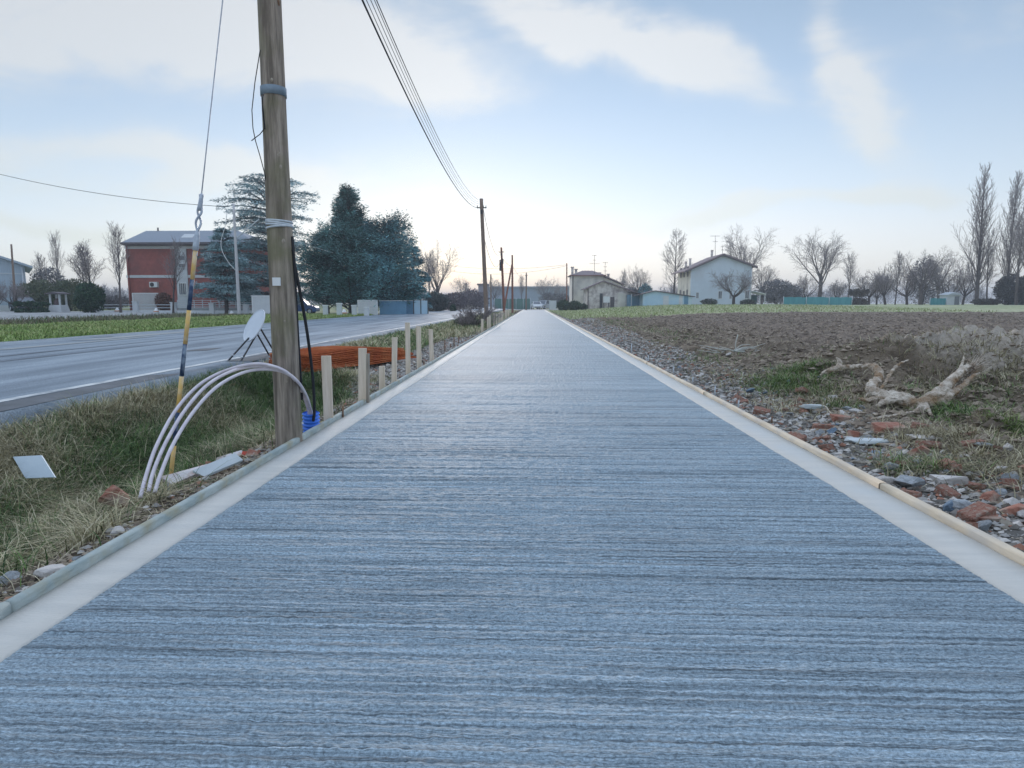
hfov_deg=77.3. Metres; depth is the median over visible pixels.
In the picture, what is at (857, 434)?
brick fragment
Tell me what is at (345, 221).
conifer tree
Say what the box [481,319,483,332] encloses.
wooden stake
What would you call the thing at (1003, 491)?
stone
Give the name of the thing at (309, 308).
parked car
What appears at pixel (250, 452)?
brick fragment
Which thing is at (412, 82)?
overhead cable
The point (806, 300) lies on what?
windbreak fence
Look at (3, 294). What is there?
bare tree
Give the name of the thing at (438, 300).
bush
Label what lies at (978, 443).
stone
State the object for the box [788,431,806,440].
brick fragment
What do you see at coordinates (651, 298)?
pale blue shed
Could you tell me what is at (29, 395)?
road marking
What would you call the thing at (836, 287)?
bare tree
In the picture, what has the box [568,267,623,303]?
cream house
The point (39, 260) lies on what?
bare tree
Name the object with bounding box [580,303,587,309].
bush
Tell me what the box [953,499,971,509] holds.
concrete lump
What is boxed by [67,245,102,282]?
bare tree
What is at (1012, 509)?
brick fragment
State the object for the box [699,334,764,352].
branch
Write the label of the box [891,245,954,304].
bare tree
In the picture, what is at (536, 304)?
parked car
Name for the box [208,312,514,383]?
verge grass
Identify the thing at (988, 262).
bare tree
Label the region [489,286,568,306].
long warehouse
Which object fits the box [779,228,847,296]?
bare tree
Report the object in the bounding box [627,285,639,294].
bush
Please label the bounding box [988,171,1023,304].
bare tree
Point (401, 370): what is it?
gravel
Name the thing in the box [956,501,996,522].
brick fragment
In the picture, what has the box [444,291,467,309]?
bush
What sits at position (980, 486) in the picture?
brick fragment
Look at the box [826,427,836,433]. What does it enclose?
stone
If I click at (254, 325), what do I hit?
road sign
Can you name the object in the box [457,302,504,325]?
bare bush
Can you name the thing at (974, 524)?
brick fragment
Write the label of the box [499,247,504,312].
utility pole
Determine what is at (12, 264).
utility pole
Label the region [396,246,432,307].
conifer tree
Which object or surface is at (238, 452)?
tile fragment
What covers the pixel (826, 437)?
brick fragment
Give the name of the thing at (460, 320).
bare bush
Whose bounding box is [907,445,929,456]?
brick fragment
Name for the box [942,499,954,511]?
stone
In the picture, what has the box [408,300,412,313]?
blue container
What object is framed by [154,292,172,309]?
bush
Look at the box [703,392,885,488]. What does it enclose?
edge board
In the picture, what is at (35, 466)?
panel
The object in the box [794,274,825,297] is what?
bare tree
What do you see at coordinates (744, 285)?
bare tree
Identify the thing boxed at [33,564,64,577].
stone
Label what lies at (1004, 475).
stone
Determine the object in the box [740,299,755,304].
bush
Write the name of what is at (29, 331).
lawn
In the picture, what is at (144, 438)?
grass
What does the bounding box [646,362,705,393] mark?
edge board
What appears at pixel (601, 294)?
doorway
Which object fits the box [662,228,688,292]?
bare tree
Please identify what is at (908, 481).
rock
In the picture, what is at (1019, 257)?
bare tree
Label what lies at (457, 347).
edge board
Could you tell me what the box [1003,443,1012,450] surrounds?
stone
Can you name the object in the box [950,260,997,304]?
bare tree
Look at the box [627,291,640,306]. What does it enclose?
blue lean to
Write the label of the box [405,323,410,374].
wooden stake
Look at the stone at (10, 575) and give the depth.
2.90 m
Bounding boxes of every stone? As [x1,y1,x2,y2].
[0,571,21,584]
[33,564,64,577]
[71,555,81,560]
[110,526,124,535]
[815,429,824,435]
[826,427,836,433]
[842,406,853,411]
[849,408,860,412]
[877,476,896,484]
[885,462,898,470]
[905,434,941,440]
[922,500,934,505]
[929,474,968,484]
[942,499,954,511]
[973,442,992,447]
[976,520,991,530]
[992,466,1007,471]
[995,488,1007,495]
[1001,473,1023,482]
[1002,497,1019,504]
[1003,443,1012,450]
[1016,510,1023,518]
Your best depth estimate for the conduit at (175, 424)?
4.39 m
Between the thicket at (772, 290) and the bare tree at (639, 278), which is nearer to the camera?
the thicket at (772, 290)
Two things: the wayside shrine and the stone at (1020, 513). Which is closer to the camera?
the stone at (1020, 513)
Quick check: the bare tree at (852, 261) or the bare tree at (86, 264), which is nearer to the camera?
the bare tree at (86, 264)
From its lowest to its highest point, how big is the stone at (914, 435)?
0.052 m
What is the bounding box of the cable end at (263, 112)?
[261,94,265,128]
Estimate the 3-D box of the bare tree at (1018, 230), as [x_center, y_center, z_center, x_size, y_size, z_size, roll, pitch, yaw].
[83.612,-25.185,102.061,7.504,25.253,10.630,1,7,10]
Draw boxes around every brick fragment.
[98,485,130,508]
[245,449,258,455]
[733,394,744,399]
[736,399,748,403]
[753,406,770,414]
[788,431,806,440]
[795,387,810,393]
[812,423,833,428]
[818,444,833,449]
[823,435,831,440]
[830,414,850,421]
[847,430,862,437]
[870,422,908,433]
[900,489,921,497]
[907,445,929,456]
[911,422,929,428]
[915,440,941,448]
[933,484,960,498]
[938,458,956,466]
[939,464,962,470]
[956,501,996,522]
[959,439,985,448]
[964,481,986,489]
[966,522,977,527]
[979,490,998,501]
[979,514,1006,521]
[999,503,1023,516]
[1002,478,1019,485]
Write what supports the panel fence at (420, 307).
on the ground at (912, 358)
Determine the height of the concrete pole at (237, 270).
10.350 m
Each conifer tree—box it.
[295,183,397,312]
[304,226,343,312]
[343,207,431,310]
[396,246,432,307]
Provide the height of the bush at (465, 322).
0.721 m
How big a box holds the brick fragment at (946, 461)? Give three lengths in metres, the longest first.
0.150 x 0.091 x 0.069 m
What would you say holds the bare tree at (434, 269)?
on the ground at (912, 358)
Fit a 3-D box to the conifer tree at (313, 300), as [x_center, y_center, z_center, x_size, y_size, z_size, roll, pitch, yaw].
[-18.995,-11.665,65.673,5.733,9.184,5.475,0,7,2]
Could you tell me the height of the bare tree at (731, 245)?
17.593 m
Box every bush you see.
[0,279,34,308]
[11,300,51,312]
[16,279,61,307]
[52,278,84,310]
[73,280,105,312]
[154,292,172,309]
[425,291,450,310]
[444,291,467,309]
[449,304,455,310]
[452,312,474,325]
[453,316,480,325]
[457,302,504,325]
[556,300,568,310]
[566,300,582,310]
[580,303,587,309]
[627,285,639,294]
[638,283,652,292]
[700,298,717,304]
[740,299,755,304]
[969,298,1002,304]
[992,272,1022,304]
[1012,275,1023,304]
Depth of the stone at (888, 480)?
4.14 m
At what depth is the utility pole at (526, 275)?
110.84 m
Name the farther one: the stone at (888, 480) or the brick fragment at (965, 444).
the brick fragment at (965, 444)
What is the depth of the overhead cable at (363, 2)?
11.38 m
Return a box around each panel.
[13,455,55,478]
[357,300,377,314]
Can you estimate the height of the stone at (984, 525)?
0.048 m
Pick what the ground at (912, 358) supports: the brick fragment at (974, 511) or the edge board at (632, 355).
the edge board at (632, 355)
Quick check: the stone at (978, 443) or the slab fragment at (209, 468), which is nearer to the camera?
the slab fragment at (209, 468)
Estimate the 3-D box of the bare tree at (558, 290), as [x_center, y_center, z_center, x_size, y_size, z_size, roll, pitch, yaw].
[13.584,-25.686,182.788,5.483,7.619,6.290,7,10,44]
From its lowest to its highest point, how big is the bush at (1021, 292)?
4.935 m
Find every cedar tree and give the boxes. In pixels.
[193,227,261,312]
[210,173,324,306]
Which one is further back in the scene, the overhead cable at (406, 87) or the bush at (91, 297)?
the bush at (91, 297)
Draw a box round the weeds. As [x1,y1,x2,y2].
[578,317,1023,497]
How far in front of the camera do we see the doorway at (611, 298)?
104.60 m
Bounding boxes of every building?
[120,227,268,309]
[477,284,489,306]
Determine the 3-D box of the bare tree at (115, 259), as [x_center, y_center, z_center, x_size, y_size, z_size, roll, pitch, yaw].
[-38.331,-11.333,62.286,2.383,9.006,2.599,-4,8,-27]
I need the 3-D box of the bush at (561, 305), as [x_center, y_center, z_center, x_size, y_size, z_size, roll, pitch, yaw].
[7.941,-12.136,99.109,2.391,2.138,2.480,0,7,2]
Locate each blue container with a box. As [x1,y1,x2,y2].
[379,300,407,314]
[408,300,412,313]
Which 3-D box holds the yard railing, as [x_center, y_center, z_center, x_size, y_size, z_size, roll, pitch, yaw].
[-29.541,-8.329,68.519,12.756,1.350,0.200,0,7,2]
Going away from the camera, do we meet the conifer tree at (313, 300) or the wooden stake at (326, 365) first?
the wooden stake at (326, 365)
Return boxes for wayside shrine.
[44,292,70,311]
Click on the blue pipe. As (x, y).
(308, 423)
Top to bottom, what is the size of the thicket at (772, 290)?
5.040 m
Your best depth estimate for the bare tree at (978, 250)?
109.16 m
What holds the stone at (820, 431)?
on the ground at (912, 358)
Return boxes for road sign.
[228,309,271,360]
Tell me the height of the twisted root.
0.612 m
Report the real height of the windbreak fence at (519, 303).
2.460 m
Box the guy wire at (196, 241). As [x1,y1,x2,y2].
[167,0,222,489]
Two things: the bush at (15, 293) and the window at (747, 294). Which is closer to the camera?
the bush at (15, 293)
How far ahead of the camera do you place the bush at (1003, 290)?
101.84 m
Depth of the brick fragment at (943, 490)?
3.82 m
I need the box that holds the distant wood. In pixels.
[65,277,1002,304]
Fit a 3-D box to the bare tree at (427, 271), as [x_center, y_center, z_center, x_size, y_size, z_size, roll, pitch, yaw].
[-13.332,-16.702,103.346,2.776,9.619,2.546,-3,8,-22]
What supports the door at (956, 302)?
in the pale hut
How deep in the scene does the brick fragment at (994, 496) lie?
3.80 m
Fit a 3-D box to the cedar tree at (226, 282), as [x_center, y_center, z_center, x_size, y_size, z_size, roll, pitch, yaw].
[-28.662,-11.170,64.155,6.756,8.963,7.142,0,7,2]
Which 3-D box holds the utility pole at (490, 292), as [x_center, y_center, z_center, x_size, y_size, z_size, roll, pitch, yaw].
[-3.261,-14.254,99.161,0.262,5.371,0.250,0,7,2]
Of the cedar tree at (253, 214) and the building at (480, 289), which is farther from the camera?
the building at (480, 289)
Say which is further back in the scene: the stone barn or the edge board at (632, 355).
the stone barn
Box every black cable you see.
[291,236,302,399]
[291,250,315,421]
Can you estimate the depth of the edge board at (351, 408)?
7.69 m
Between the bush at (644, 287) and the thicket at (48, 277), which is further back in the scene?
the bush at (644, 287)
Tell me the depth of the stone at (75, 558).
2.98 m
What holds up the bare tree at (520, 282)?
on the ground at (912, 358)
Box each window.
[178,283,187,294]
[718,291,721,298]
[744,290,749,298]
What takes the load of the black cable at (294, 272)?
attached to the utility pole at (284, 340)
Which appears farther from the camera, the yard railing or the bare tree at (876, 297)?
the bare tree at (876, 297)
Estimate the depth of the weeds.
6.65 m
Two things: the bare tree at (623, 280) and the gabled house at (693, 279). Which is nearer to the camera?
the gabled house at (693, 279)
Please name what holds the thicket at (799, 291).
on the ground at (912, 358)
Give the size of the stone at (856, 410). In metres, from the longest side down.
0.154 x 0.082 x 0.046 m
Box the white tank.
[603,296,609,307]
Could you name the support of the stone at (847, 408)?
on the ground at (912, 358)
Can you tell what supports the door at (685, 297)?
in the pale blue shed at (651, 298)
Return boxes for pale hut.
[939,292,961,304]
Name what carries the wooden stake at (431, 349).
on the ground at (912, 358)
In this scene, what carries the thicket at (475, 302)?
on the ground at (912, 358)
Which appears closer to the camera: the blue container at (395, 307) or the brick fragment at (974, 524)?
the brick fragment at (974, 524)
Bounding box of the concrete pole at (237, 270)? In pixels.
[232,204,259,313]
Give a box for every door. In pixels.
[617,293,625,306]
[663,296,668,304]
[684,296,687,303]
[954,296,959,304]
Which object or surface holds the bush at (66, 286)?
on the ground at (912, 358)
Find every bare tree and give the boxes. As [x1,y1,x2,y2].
[0,282,8,303]
[28,254,52,281]
[46,229,65,275]
[62,238,109,282]
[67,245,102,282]
[103,222,128,312]
[160,238,191,312]
[418,238,460,291]
[423,252,437,309]
[448,276,469,293]
[478,278,505,299]
[518,274,525,298]
[533,277,560,295]
[553,281,568,297]
[618,270,629,287]
[624,266,651,289]
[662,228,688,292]
[705,267,763,304]
[721,222,780,272]
[752,263,778,303]
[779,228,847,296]
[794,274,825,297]
[825,279,847,296]
[843,250,858,296]
[848,268,891,304]
[865,262,902,304]
[867,273,893,304]
[883,267,923,304]
[889,250,908,304]
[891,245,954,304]
[925,248,975,297]
[926,265,974,292]
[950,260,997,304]
[951,163,1001,304]
[979,243,1000,298]
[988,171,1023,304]
[998,212,1023,304]
[1002,176,1023,267]
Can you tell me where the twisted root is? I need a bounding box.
[820,347,999,419]
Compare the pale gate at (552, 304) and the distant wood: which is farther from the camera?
the distant wood
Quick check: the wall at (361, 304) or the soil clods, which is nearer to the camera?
the soil clods
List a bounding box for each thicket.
[29,266,65,303]
[103,294,128,309]
[461,288,489,308]
[538,292,561,308]
[555,294,568,307]
[753,278,796,303]
[782,284,802,299]
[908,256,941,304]
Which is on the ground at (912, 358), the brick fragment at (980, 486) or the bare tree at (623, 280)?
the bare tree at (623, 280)
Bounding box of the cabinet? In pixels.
[251,295,269,313]
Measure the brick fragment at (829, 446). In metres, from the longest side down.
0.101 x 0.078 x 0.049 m
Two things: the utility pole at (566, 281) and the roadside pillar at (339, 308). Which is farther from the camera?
the utility pole at (566, 281)
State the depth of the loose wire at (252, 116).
4.81 m
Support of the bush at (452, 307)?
on the ground at (912, 358)
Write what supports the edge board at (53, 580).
on the ground at (912, 358)
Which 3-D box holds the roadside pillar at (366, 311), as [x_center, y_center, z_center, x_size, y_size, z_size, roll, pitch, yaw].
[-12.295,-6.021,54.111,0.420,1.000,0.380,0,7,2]
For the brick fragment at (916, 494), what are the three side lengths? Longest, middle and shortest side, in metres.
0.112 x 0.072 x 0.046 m
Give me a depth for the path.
2.33 m
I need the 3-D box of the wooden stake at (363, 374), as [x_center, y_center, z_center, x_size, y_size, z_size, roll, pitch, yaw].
[-1.648,-0.025,7.126,0.129,0.752,0.076,0,7,2]
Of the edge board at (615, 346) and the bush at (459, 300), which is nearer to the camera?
the edge board at (615, 346)
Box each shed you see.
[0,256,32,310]
[632,290,694,305]
[847,289,869,304]
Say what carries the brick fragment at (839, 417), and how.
on the ground at (912, 358)
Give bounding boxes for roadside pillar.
[322,305,328,314]
[336,303,341,314]
[351,305,356,315]
[363,307,368,315]
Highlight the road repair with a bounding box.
[0,312,443,411]
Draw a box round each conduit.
[138,362,308,498]
[146,365,311,492]
[153,368,312,492]
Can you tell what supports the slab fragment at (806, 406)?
on the gravel at (1017, 521)
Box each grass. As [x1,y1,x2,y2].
[0,360,390,592]
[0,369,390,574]
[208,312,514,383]
[549,304,996,318]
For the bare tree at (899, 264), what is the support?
on the ground at (912, 358)
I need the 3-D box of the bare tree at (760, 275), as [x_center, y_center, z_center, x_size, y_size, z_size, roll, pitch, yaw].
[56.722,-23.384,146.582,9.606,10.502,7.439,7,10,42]
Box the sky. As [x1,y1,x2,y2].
[0,0,1023,303]
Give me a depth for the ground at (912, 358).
10.04 m
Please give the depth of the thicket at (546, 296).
147.45 m
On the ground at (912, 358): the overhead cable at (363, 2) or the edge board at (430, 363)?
the edge board at (430, 363)
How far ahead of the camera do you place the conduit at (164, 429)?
4.47 m
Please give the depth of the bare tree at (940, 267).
132.21 m
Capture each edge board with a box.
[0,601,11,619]
[5,413,341,612]
[340,370,416,415]
[416,352,448,371]
[448,341,467,352]
[601,339,617,348]
[618,347,646,363]
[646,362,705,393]
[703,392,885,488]
[880,483,1023,565]
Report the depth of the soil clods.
8.98 m
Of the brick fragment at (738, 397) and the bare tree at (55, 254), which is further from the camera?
the bare tree at (55, 254)
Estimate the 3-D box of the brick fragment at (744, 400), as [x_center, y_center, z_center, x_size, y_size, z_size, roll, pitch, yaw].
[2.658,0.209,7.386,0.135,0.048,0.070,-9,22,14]
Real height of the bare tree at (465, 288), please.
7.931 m
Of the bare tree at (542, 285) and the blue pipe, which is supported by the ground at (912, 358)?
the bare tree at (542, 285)
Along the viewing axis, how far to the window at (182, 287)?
76.36 m
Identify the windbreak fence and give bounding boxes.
[494,298,530,308]
[783,296,852,304]
[929,297,946,304]
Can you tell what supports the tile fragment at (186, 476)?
on the ground at (912, 358)
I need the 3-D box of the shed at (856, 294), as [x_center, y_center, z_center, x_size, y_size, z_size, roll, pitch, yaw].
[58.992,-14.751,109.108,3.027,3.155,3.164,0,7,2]
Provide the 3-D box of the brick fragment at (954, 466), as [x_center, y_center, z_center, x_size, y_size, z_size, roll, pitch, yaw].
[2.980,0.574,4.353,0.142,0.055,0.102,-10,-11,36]
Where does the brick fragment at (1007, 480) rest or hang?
on the ground at (912, 358)
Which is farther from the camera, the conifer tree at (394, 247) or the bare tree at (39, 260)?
the bare tree at (39, 260)
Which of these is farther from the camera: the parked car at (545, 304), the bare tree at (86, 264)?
the parked car at (545, 304)
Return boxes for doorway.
[600,293,602,307]
[610,297,613,307]
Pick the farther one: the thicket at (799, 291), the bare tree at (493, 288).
the bare tree at (493, 288)
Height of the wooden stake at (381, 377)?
0.427 m
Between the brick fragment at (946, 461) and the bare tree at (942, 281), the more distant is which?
the bare tree at (942, 281)
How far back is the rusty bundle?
11.03 m
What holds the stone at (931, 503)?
on the ground at (912, 358)
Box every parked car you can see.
[8,297,38,310]
[297,298,319,312]
[531,301,541,308]
[536,300,550,308]
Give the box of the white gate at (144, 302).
[132,293,158,309]
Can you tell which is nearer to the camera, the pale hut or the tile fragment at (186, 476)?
the tile fragment at (186, 476)
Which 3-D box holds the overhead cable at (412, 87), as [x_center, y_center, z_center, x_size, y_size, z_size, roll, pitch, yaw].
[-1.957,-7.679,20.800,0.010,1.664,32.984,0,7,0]
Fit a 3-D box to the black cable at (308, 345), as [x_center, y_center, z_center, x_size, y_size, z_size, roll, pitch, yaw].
[-1.695,-0.360,5.284,0.081,1.440,0.477,0,7,-4]
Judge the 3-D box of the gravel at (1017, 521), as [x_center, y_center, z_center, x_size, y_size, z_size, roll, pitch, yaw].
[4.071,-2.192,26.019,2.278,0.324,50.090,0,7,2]
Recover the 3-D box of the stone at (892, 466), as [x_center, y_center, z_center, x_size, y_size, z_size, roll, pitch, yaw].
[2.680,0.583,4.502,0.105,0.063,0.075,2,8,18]
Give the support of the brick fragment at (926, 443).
on the gravel at (1017, 521)
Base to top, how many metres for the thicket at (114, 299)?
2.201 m
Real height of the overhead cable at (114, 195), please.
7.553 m
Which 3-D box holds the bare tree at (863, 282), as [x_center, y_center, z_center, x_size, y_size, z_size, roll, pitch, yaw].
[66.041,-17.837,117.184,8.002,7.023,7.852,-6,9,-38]
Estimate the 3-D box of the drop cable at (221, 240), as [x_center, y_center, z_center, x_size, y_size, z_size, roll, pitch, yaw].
[-26.564,-13.401,59.715,1.294,5.546,0.056,0,7,2]
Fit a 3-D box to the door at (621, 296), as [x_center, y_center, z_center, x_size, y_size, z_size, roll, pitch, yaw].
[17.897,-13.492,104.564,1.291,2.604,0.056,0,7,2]
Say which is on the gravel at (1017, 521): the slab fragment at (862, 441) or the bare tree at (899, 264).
the slab fragment at (862, 441)
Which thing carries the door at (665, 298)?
in the pale blue shed at (651, 298)
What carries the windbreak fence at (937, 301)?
on the ground at (912, 358)
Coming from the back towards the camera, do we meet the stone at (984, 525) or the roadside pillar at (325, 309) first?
the roadside pillar at (325, 309)
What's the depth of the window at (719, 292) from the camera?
107.84 m
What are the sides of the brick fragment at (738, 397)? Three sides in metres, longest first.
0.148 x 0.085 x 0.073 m
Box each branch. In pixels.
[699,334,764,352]
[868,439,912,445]
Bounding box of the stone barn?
[580,280,632,308]
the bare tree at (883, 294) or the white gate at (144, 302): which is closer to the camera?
the white gate at (144, 302)
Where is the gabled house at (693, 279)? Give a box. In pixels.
[671,250,764,304]
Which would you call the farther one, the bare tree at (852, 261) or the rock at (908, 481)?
the bare tree at (852, 261)
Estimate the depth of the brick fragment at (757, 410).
6.70 m
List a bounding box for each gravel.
[0,332,480,599]
[563,316,1023,551]
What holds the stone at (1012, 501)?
on the ground at (912, 358)
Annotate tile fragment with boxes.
[161,464,205,483]
[217,450,241,459]
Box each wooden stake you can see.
[321,356,332,420]
[358,348,369,402]
[379,366,384,389]
[391,337,397,382]
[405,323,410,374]
[416,326,421,368]
[428,329,433,360]
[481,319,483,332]
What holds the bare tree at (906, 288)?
on the ground at (912, 358)
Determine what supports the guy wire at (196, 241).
attached to the utility pole at (284, 340)
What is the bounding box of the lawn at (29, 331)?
[0,313,373,341]
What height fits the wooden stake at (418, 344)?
0.840 m
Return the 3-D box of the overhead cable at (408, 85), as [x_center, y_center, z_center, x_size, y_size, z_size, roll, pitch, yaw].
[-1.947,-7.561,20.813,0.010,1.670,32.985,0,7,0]
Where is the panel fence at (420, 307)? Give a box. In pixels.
[413,299,428,313]
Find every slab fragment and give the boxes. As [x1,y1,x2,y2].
[193,453,242,475]
[799,404,826,408]
[844,437,889,443]
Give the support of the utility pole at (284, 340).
on the ground at (912, 358)
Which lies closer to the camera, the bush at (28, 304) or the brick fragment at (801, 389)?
the brick fragment at (801, 389)
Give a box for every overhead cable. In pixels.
[0,174,226,206]
[361,0,476,207]
[366,0,476,205]
[370,0,477,203]
[374,0,477,201]
[376,0,476,198]
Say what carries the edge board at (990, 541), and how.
on the ground at (912, 358)
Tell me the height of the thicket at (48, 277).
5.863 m
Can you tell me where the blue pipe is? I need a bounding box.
[302,411,319,431]
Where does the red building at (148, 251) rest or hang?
on the ground at (912, 358)
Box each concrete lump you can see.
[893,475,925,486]
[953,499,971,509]
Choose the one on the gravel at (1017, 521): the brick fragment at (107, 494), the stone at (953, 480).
the stone at (953, 480)
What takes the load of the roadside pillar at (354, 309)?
on the ground at (912, 358)
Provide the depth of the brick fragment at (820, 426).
5.91 m
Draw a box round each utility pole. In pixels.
[10,244,16,306]
[257,0,302,447]
[477,198,488,320]
[490,274,491,308]
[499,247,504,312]
[505,255,513,312]
[525,273,527,309]
[566,263,566,299]
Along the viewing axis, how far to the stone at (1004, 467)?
4.23 m
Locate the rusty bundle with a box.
[268,346,416,371]
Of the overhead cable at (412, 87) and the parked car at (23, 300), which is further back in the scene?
the parked car at (23, 300)
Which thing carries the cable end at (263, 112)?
attached to the utility pole at (284, 340)
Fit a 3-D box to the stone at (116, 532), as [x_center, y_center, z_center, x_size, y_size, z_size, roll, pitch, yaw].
[-2.055,0.768,3.342,0.071,0.051,0.068,-3,8,-21]
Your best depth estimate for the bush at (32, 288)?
68.44 m
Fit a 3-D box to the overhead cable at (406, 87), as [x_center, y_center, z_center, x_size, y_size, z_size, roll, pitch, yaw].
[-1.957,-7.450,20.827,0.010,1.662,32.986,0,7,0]
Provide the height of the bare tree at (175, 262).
7.713 m
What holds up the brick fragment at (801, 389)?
on the ground at (912, 358)
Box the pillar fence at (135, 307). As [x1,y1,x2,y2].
[96,301,251,313]
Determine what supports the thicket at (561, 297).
on the ground at (912, 358)
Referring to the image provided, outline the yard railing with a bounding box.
[177,300,251,309]
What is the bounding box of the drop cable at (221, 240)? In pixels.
[221,210,234,269]
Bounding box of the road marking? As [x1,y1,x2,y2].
[0,309,501,401]
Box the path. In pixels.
[0,310,1023,767]
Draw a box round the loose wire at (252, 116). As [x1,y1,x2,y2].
[251,51,265,179]
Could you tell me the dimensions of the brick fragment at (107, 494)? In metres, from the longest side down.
0.185 x 0.146 x 0.122 m
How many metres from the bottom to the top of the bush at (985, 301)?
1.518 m
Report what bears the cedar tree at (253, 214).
on the ground at (912, 358)
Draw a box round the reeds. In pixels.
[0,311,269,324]
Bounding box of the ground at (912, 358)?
[0,304,1023,600]
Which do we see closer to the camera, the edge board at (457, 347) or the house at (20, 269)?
the edge board at (457, 347)
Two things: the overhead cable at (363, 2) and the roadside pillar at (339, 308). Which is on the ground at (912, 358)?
the roadside pillar at (339, 308)
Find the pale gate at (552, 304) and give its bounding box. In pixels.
[549,300,555,309]
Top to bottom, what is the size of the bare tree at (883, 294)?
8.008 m
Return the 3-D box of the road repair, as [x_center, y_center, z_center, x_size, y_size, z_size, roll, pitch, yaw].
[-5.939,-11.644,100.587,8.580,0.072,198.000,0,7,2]
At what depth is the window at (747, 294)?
107.71 m
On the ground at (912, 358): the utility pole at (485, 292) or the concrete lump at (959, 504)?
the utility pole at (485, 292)
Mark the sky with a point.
(583, 129)
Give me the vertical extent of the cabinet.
2.018 m
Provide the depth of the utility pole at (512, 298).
76.89 m
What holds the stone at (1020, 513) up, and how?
on the gravel at (1017, 521)
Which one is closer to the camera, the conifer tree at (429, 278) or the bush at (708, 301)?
the conifer tree at (429, 278)
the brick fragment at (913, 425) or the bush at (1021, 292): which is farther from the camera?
the bush at (1021, 292)
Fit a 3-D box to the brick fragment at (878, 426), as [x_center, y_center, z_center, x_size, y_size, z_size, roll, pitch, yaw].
[3.303,0.402,5.612,0.258,0.103,0.142,0,19,-4]
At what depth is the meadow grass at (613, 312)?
69.45 m
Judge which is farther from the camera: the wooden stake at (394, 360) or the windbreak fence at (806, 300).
the windbreak fence at (806, 300)
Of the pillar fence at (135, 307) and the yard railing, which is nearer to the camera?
the pillar fence at (135, 307)
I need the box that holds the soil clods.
[0,312,1023,601]
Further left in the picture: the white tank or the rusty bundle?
the rusty bundle
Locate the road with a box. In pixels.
[0,307,507,431]

